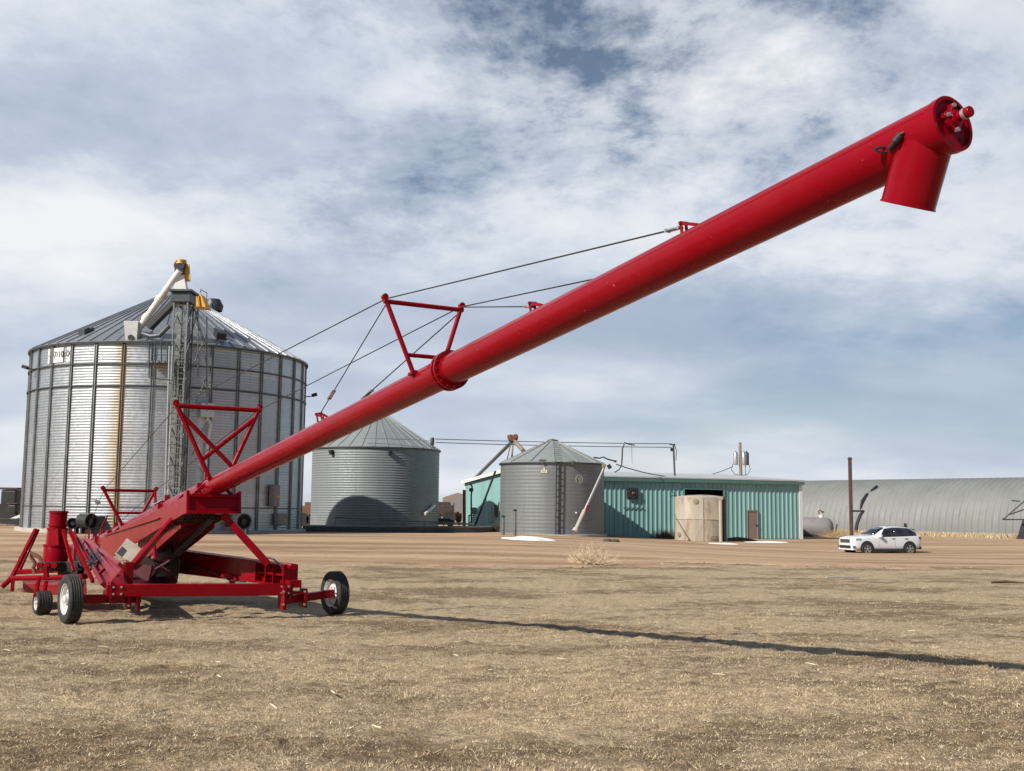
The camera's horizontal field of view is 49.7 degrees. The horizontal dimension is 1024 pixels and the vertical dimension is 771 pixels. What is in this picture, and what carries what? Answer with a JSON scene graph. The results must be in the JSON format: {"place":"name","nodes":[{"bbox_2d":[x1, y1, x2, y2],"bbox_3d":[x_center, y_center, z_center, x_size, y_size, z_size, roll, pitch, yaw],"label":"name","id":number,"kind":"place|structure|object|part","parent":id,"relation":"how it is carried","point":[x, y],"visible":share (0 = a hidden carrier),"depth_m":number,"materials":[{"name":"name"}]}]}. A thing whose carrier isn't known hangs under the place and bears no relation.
{"place":"outdoors","nodes":[
{"label":"outdoors","id":0,"kind":"place"},
{"bbox_2d":[454,512,461,522],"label":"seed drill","id":1,"kind":"object","parent":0,"point":[458,517],"visible":0.46,"depth_m":128.32,"materials":[{"name":"metal"}]},
{"bbox_2d":[0,515,1023,770],"bbox_3d":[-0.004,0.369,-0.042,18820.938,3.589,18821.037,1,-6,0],"label":"ground","id":2,"kind":"structure","parent":0,"point":[562,735],"depth_m":9.93,"materials":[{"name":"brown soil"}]},
{"bbox_2d":[0,515,19,525],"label":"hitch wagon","id":3,"kind":"object","parent":2,"relation":"on","point":[15,519],"visible":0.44,"depth_m":78.67,"materials":[{"name":"white metal"}]},
{"bbox_2d":[303,525,492,532],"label":"containment kerb","id":4,"kind":"structure","parent":2,"relation":"on","point":[393,529],"depth_m":70.03,"materials":[{"name":"grey concrete"}]},
{"bbox_2d":[443,493,462,501],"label":"farm shed","id":5,"kind":"structure","parent":2,"relation":"on","point":[450,498],"depth_m":328.31,"materials":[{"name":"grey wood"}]},
{"bbox_2d":[454,495,462,514],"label":"farm shed","id":6,"kind":"structure","parent":2,"relation":"on","point":[458,504],"depth_m":298.26,"materials":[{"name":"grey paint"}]},
{"bbox_2d":[0,96,973,623],"bbox_3d":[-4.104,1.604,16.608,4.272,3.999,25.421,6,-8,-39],"label":"grain auger","id":7,"kind":"object","parent":2,"relation":"on","point":[904,160],"visible":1,"depth_m":11.26,"materials":[{"name":"red paint"}]},
{"bbox_2d":[0,524,1023,570],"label":"dirt yard","id":8,"kind":"structure","parent":2,"relation":"on","point":[438,549],"depth_m":47.76,"materials":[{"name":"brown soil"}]},
{"bbox_2d":[0,487,20,523],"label":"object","id":9,"kind":"object","parent":8,"relation":"on","point":[10,494],"visible":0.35,"depth_m":84.87,"materials":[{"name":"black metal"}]},
{"bbox_2d":[4,503,20,524],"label":"old tractor","id":10,"kind":"object","parent":8,"relation":"on","point":[13,510],"visible":0.32,"depth_m":83.05,"materials":[{"name":"black metal"}]},
{"bbox_2d":[67,518,78,533],"bbox_3d":[-23.237,7.547,59.183,0.799,0.930,1.917,0,-6,6],"label":"aeration fan","id":11,"kind":"object","parent":8,"relation":"on","point":[71,523],"visible":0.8,"depth_m":58.46},
{"bbox_2d":[75,513,104,533],"bbox_3d":[-22.442,7.426,58.998,1.078,1.194,1.902,-2,-7,23],"label":"aeration fan","id":12,"kind":"object","parent":8,"relation":"on","point":[82,521],"visible":0.97,"depth_m":58.39},
{"bbox_2d":[14,289,317,533],"bbox_3d":[-20.994,1.734,68.511,17.292,15.600,16.940,1,-6,0],"label":"grain bin","id":13,"kind":"object","parent":8,"relation":"on","point":[96,410],"visible":0.81,"depth_m":61.53,"materials":[{"name":"metal"}]},
{"bbox_2d":[269,485,279,506],"bbox_3d":[-13.789,6.408,64.185,0.340,1.250,0.620,-3,-7,27],"label":"control box","id":14,"kind":"object","parent":13,"relation":"attached to","point":[274,495],"visible":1,"depth_m":63.98,"materials":[{"name":"grey paint"}]},
{"bbox_2d":[273,486,279,505],"bbox_3d":[-13.660,6.402,64.120,0.020,1.125,0.533,-3,-7,27],"label":"door","id":15,"kind":"structure","parent":14,"relation":"in","point":[276,500],"depth_m":64.09,"materials":[{"name":"grey paint"}]},
{"bbox_2d":[274,513,286,524],"bbox_3d":[-13.526,7.820,64.636,0.340,0.700,0.900,-2,-7,22],"label":"control box","id":16,"kind":"object","parent":13,"relation":"attached to","point":[280,518],"visible":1,"depth_m":64.34,"materials":[{"name":"grey paint"}]},
{"bbox_2d":[279,514,286,524],"bbox_3d":[-13.392,7.816,64.582,0.020,0.630,0.774,-2,-7,22],"label":"door","id":17,"kind":"structure","parent":16,"relation":"in","point":[281,516],"depth_m":64.53,"materials":[{"name":"grey paint"}]},
{"bbox_2d":[124,259,211,497],"bbox_3d":[-18.708,0.571,60.755,4.905,15.125,4.118,5,-8,-33],"label":"bucket elevator","id":18,"kind":"object","parent":8,"relation":"on","point":[184,295],"visible":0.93,"depth_m":60.26,"materials":[{"name":"metal"}]},
{"bbox_2d":[225,513,251,534],"bbox_3d":[-15.235,7.727,61.290,0.920,1.282,1.918,6,-8,-38],"label":"aeration fan","id":19,"kind":"object","parent":8,"relation":"on","point":[242,521],"visible":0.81,"depth_m":60.74},
{"bbox_2d":[300,502,310,525],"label":"old hopper","id":20,"kind":"object","parent":8,"relation":"on","point":[306,512],"visible":0.35,"depth_m":88.77,"materials":[{"name":"metal"}]},
{"bbox_2d":[310,416,440,525],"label":"grain bin","id":21,"kind":"object","parent":8,"relation":"on","point":[387,467],"visible":0.96,"depth_m":84.07,"materials":[{"name":"metal"}]},
{"bbox_2d":[335,517,473,526],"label":"pipe rail","id":22,"kind":"object","parent":8,"relation":"on","point":[424,523],"visible":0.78,"depth_m":70.59,"materials":[{"name":"metal"}]},
{"bbox_2d":[438,518,454,525],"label":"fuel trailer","id":23,"kind":"object","parent":8,"relation":"on","point":[444,520],"visible":0.34,"depth_m":90.66,"materials":[{"name":"black metal"}]},
{"bbox_2d":[438,502,455,519],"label":"old combine","id":24,"kind":"object","parent":8,"relation":"on","point":[446,509],"visible":0.5,"depth_m":116.48,"materials":[{"name":"black metal"}]},
{"bbox_2d":[463,490,465,525],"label":"rusty post","id":25,"kind":"object","parent":8,"relation":"on","point":[464,506],"visible":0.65,"depth_m":92.34,"materials":[{"name":"metal"}]},
{"bbox_2d":[468,482,476,525],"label":"pipe stand","id":26,"kind":"object","parent":8,"relation":"on","point":[473,510],"visible":0.94,"depth_m":92.98,"materials":[{"name":"metal"}]},
{"bbox_2d":[474,471,495,525],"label":"drain pipe","id":27,"kind":"object","parent":8,"relation":"on","point":[485,497],"visible":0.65,"depth_m":88.95,"materials":[{"name":"metal"}]},
{"bbox_2d":[490,519,499,531],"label":"weed clump","id":28,"kind":"object","parent":8,"relation":"on","point":[496,528],"visible":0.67,"depth_m":75.20,"materials":[{"name":"green plant"}]},
{"bbox_2d":[501,515,504,534],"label":"pipe post","id":29,"kind":"object","parent":8,"relation":"on","point":[503,524],"visible":1,"depth_m":65.92,"materials":[{"name":"metal"}]},
{"bbox_2d":[513,509,516,535],"bbox_3d":[0.173,8.084,65.004,0.240,1.604,0.228,1,-6,0],"label":"pipe post","id":30,"kind":"object","parent":8,"relation":"on","point":[515,522],"visible":0.89,"depth_m":64.94,"materials":[{"name":"metal"}]},
{"bbox_2d":[502,536,554,540],"bbox_3d":[0.839,8.073,58.130,3.080,0.310,4.847,1,-6,0],"label":"white spill","id":31,"kind":"object","parent":8,"relation":"on","point":[531,538],"visible":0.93,"depth_m":56.96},
{"bbox_2d":[499,439,606,536],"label":"grain bin","id":32,"kind":"object","parent":8,"relation":"on","point":[546,487],"visible":0.94,"depth_m":71.63,"materials":[{"name":"metal"}]},
{"bbox_2d":[572,456,616,533],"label":"loading pipe","id":33,"kind":"object","parent":32,"relation":"attached to","point":[575,529],"visible":1,"depth_m":70.69,"materials":[{"name":"metal"}]},
{"bbox_2d":[565,540,625,564],"bbox_3d":[2.633,5.452,36.149,2.103,0.856,2.002,4,-7,-27],"label":"tumbleweed","id":34,"kind":"object","parent":8,"relation":"on","point":[589,559],"visible":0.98,"depth_m":35.90,"materials":[{"name":"beige plant"}]},
{"bbox_2d":[461,470,804,538],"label":"teal shed","id":35,"kind":"structure","parent":8,"relation":"on","point":[638,504],"depth_m":83.88,"materials":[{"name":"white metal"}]},
{"bbox_2d":[474,434,525,476],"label":"transfer auger","id":36,"kind":"object","parent":35,"relation":"on","point":[510,437],"visible":0.91,"depth_m":84.85,"materials":[{"name":"metal"}]},
{"bbox_2d":[669,444,676,475],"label":"service mast","id":37,"kind":"object","parent":35,"relation":"attached to","point":[672,449],"visible":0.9,"depth_m":85.90,"materials":[{"name":"metal"}]},
{"bbox_2d":[436,442,671,447],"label":"overhead wire","id":38,"kind":"object","parent":37,"relation":"attached to","point":[536,445],"visible":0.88,"depth_m":83.64,"materials":[{"name":"black metal"}]},
{"bbox_2d":[440,439,671,443],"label":"overhead wire","id":39,"kind":"object","parent":37,"relation":"attached to","point":[561,442],"visible":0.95,"depth_m":84.23,"materials":[{"name":"black metal"}]},
{"bbox_2d":[615,442,634,472],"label":"drop cable","id":40,"kind":"object","parent":39,"relation":"hanging from","point":[622,455],"visible":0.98,"depth_m":84.90,"materials":[{"name":"black metal"}]},
{"bbox_2d":[616,464,732,475],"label":"overhead wire","id":41,"kind":"object","parent":35,"relation":"on","point":[659,475],"visible":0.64,"depth_m":77.40,"materials":[{"name":"black metal"}]},
{"bbox_2d":[748,512,756,538],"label":"door","id":42,"kind":"structure","parent":35,"relation":"in","point":[752,516],"depth_m":83.98,"materials":[{"name":"brown metal"}]},
{"bbox_2d":[646,527,674,538],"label":"weed clump","id":43,"kind":"object","parent":8,"relation":"on","point":[664,535],"visible":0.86,"depth_m":78.15,"materials":[{"name":"plant"}]},
{"bbox_2d":[671,495,727,541],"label":"storage tank","id":44,"kind":"object","parent":8,"relation":"on","point":[700,517],"visible":0.92,"depth_m":74.88,"materials":[{"name":"metal"}]},
{"bbox_2d":[710,543,738,544],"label":"white spill","id":45,"kind":"object","parent":8,"relation":"on","point":[725,543],"visible":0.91,"depth_m":68.84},
{"bbox_2d":[727,537,756,540],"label":"dirt pile","id":46,"kind":"object","parent":8,"relation":"on","point":[738,539],"visible":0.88,"depth_m":77.85,"materials":[{"name":"black soil"}]},
{"bbox_2d":[750,541,787,542],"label":"white spill","id":47,"kind":"object","parent":8,"relation":"on","point":[768,542],"visible":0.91,"depth_m":74.92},
{"bbox_2d":[803,510,837,536],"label":"propane tank","id":48,"kind":"object","parent":8,"relation":"on","point":[816,525],"visible":0.51,"depth_m":94.92,"materials":[{"name":"white metal"}]},
{"bbox_2d":[814,527,858,536],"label":"weed clump","id":49,"kind":"object","parent":8,"relation":"on","point":[839,533],"visible":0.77,"depth_m":94.15,"materials":[{"name":"beige plant"}]},
{"bbox_2d":[854,485,877,531],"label":"filling pipe","id":50,"kind":"object","parent":8,"relation":"on","point":[863,499],"visible":0.95,"depth_m":99.56,"materials":[{"name":"black metal"}]},
{"bbox_2d":[838,525,921,552],"bbox_3d":[20.441,8.607,61.447,4.376,1.622,2.120,2,-7,-14],"label":"suv car","id":51,"kind":"object","parent":8,"relation":"on","point":[881,538],"visible":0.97,"depth_m":60.78,"materials":[{"name":"white metal"}]},
{"bbox_3d":[20.588,8.083,60.803,0.922,0.519,0.244,2,-7,-15],"label":"side window","id":52,"kind":"part","parent":51,"relation":"part of","materials":[{"name":"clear glass"}]},
{"bbox_3d":[21.432,8.099,61.031,0.794,0.486,0.256,2,-7,-15],"label":"side window","id":53,"kind":"part","parent":51,"relation":"part of","materials":[{"name":"black glass"}]},
{"bbox_3d":[22.103,8.125,61.219,0.572,0.433,0.260,2,-7,-16],"label":"side window","id":54,"kind":"part","parent":51,"relation":"part of","materials":[{"name":"black glass"}]},
{"bbox_2d":[1002,500,1023,538],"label":"farm machinery frame","id":55,"kind":"object","parent":8,"relation":"on","point":[1020,534],"visible":0.95,"depth_m":94.11,"materials":[{"name":"metal"}]},
{"bbox_2d":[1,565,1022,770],"bbox_3d":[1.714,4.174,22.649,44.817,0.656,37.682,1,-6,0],"label":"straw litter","id":56,"kind":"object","parent":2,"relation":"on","point":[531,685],"visible":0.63,"depth_m":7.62,"materials":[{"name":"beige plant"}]},
{"bbox_2d":[731,442,750,475],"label":"utility pole","id":57,"kind":"object","parent":2,"relation":"on","point":[743,458],"visible":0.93,"depth_m":117.62,"materials":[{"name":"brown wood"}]},
{"bbox_2d":[825,576,859,577],"bbox_3d":[9.087,5.264,30.363,1.176,0.032,0.080,4,-7,-25],"label":"pale plank","id":58,"kind":"object","parent":2,"relation":"on","point":[842,577],"visible":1,"depth_m":30.34,"materials":[{"name":"wood"}]},
{"bbox_2d":[847,457,863,535],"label":"bare pole","id":59,"kind":"object","parent":2,"relation":"on","point":[851,510],"visible":0.79,"depth_m":91.45,"materials":[{"name":"black metal"}]},
{"bbox_2d":[799,477,1023,535],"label":"quonset hut","id":60,"kind":"object","parent":2,"relation":"on","point":[969,505],"visible":0.61,"depth_m":106.72,"materials":[{"name":"metal"}]},
{"bbox_2d":[833,529,1016,538],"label":"dry grass strip","id":61,"kind":"object","parent":2,"relation":"on","point":[971,535],"visible":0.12,"depth_m":99.90,"materials":[{"name":"plant"}]},
{"bbox_2d":[991,580,1023,582],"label":"fallen branch","id":62,"kind":"object","parent":2,"relation":"on","point":[1005,581],"visible":1,"depth_m":28.66,"materials":[{"name":"brown wood"}]},
{"bbox_2d":[0,0,1023,505],"label":"sky","id":63,"kind":"structure","parent":0,"point":[308,162],"materials":[{"name":"white"}]}
]}

